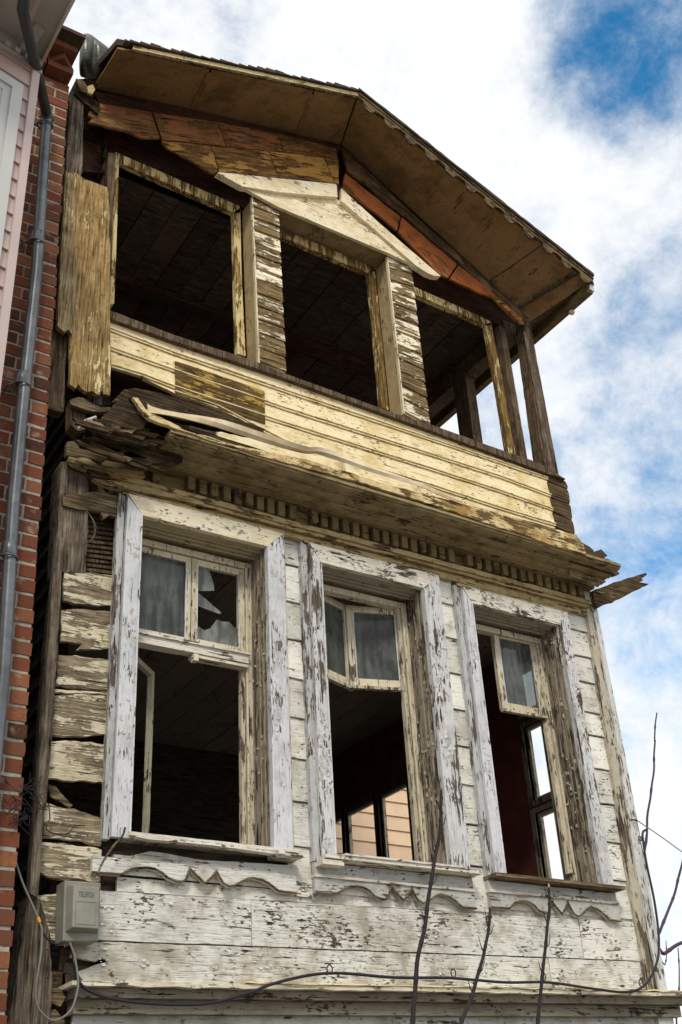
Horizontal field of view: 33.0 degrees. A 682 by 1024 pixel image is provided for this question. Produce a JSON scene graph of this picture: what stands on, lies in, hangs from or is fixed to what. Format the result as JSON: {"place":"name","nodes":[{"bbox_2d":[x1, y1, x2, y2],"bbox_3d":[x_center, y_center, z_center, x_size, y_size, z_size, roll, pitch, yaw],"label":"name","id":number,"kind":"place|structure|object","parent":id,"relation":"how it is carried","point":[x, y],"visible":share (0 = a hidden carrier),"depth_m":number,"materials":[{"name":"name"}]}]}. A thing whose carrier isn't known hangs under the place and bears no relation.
{"place":"outdoors","nodes":[
{"label":"outdoors","id":0,"kind":"place"},
{"bbox_2d":[0,0,85,1023],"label":"brick house","id":1,"kind":"structure","parent":0,"point":[41,44],"depth_m":7.06,"materials":[{"name":"brick"}]},
{"bbox_2d":[0,70,23,256],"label":"bay window","id":2,"kind":"structure","parent":1,"relation":"in","point":[11,90],"depth_m":7.19,"materials":[{"name":"white"}]},
{"bbox_2d":[1,772,47,834],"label":"dry creeper","id":3,"kind":"object","parent":1,"relation":"attached to","point":[21,814],"visible":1,"depth_m":5.80,"materials":[{"name":"brown plant"}]},
{"bbox_2d":[16,864,78,1021],"bbox_3d":[-1.532,1.993,5.710,0.528,0.987,0.017,15,-36,-28],"label":"telephone cable","id":4,"kind":"object","parent":1,"relation":"attached to","point":[39,963],"visible":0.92,"depth_m":5.66,"materials":[{"name":"grey plastic"}]},
{"bbox_2d":[63,0,681,1023],"label":"sky","id":5,"kind":"structure","parent":0,"point":[569,112],"materials":[{"name":"blue"}]},
{"bbox_2d":[335,788,411,859],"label":"clapboard house","id":6,"kind":"structure","parent":0,"point":[363,832],"depth_m":15.81,"materials":[{"name":"wood"}]},
{"label":"ground","id":7,"kind":"structure","parent":0,"visible":0},
{"bbox_2d":[5,33,681,1023],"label":"wooden house","id":8,"kind":"structure","parent":7,"relation":"on","point":[311,573],"depth_m":8.31,"materials":[{"name":"paint"}]},
{"bbox_2d":[46,803,84,834],"bbox_3d":[-1.480,1.659,6.183,0.215,0.164,0.006,15,-36,-28],"label":"thin wire","id":9,"kind":"object","parent":8,"relation":"attached to","point":[55,833],"visible":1,"depth_m":6.15,"materials":[{"name":"black metal"}]},
{"bbox_2d":[55,880,100,947],"bbox_3d":[-1.348,2.076,5.920,0.204,0.329,0.178,15,-36,-28],"label":"telephone box","id":10,"kind":"object","parent":8,"relation":"attached to","point":[77,911],"visible":0.99,"depth_m":5.87,"materials":[{"name":"grey plastic"}]},
{"bbox_2d":[38,923,64,944],"bbox_3d":[-1.444,2.101,5.733,0.148,0.109,0.010,15,-36,-28],"label":"loose cable","id":11,"kind":"object","parent":10,"relation":"attached to","point":[48,939],"visible":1,"depth_m":5.71,"materials":[{"name":"black rubber"}]},
{"bbox_2d":[95,827,125,879],"bbox_3d":[-1.230,1.822,6.143,0.158,0.293,0.012,15,-36,-28],"label":"stray wire","id":12,"kind":"object","parent":8,"relation":"attached to","point":[109,851],"visible":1,"depth_m":6.13,"materials":[{"name":"metal"}]},
{"bbox_2d":[110,152,245,357],"bbox_3d":[-1.279,-2.022,9.027,1.151,1.635,0.050,15,-36,-28],"label":"upper window frame","id":13,"kind":"structure","parent":8,"relation":"in","point":[162,179],"depth_m":9.25,"materials":[{"name":"paint"}]},
{"bbox_2d":[90,490,303,894],"bbox_3d":[-0.967,1.143,7.202,1.272,2.441,0.625,15,-36,-28],"label":"window","id":14,"kind":"structure","parent":8,"relation":"in","point":[252,553],"depth_m":7.18,"materials":[{"name":"white paint"}]},
{"bbox_2d":[279,228,388,410],"bbox_3d":[-0.083,-1.619,9.650,0.998,1.581,0.050,15,-36,-28],"label":"upper window frame","id":15,"kind":"structure","parent":8,"relation":"in","point":[320,251],"depth_m":9.93,"materials":[{"name":"paint"}]},
{"bbox_2d":[71,829,659,1006],"bbox_3d":[0.425,2.372,7.007,4.218,1.295,0.122,15,-36,-28],"label":"black cable","id":16,"kind":"object","parent":8,"relation":"attached to","point":[82,986],"visible":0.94,"depth_m":6.62,"materials":[{"name":"black rubber"}]},
{"bbox_2d":[297,539,481,909],"bbox_3d":[0.209,1.437,7.796,1.215,2.421,0.523,15,-36,-28],"label":"window","id":17,"kind":"structure","parent":8,"relation":"in","point":[411,595],"depth_m":7.80,"materials":[{"name":"white paint"}]},
{"bbox_2d":[413,287,514,453],"bbox_3d":[1.070,-1.254,10.266,0.964,1.591,0.050,15,-36,-28],"label":"upper window frame","id":18,"kind":"structure","parent":8,"relation":"in","point":[508,445],"depth_m":10.52,"materials":[{"name":"paint"}]},
{"bbox_2d":[450,582,625,921],"bbox_3d":[1.325,1.740,8.381,1.150,2.385,0.440,15,-36,-28],"label":"window","id":19,"kind":"structure","parent":8,"relation":"in","point":[587,888],"depth_m":8.39,"materials":[{"name":"white paint"}]},
{"bbox_2d":[638,821,681,851],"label":"guy wire","id":20,"kind":"object","parent":8,"relation":"attached to","point":[660,836],"visible":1,"depth_m":8.33,"materials":[{"name":"metal"}]},
{"bbox_2d":[410,789,445,1023],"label":"sapling","id":21,"kind":"object","parent":7,"relation":"on","point":[416,973],"visible":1,"depth_m":6.20,"materials":[{"name":"brown plant"}]},
{"bbox_2d":[451,907,493,1023],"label":"sapling","id":22,"kind":"object","parent":7,"relation":"on","point":[473,990],"visible":1,"depth_m":6.23,"materials":[{"name":"brown plant"}]},
{"bbox_2d":[536,883,553,1023],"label":"sapling","id":23,"kind":"object","parent":7,"relation":"on","point":[546,945],"visible":1,"depth_m":6.51,"materials":[{"name":"brown plant"}]},
{"bbox_2d":[643,712,681,1023],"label":"bare shrub","id":24,"kind":"object","parent":7,"relation":"on","point":[670,949],"visible":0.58,"depth_m":9.72,"materials":[{"name":"brown plant"}]}
]}

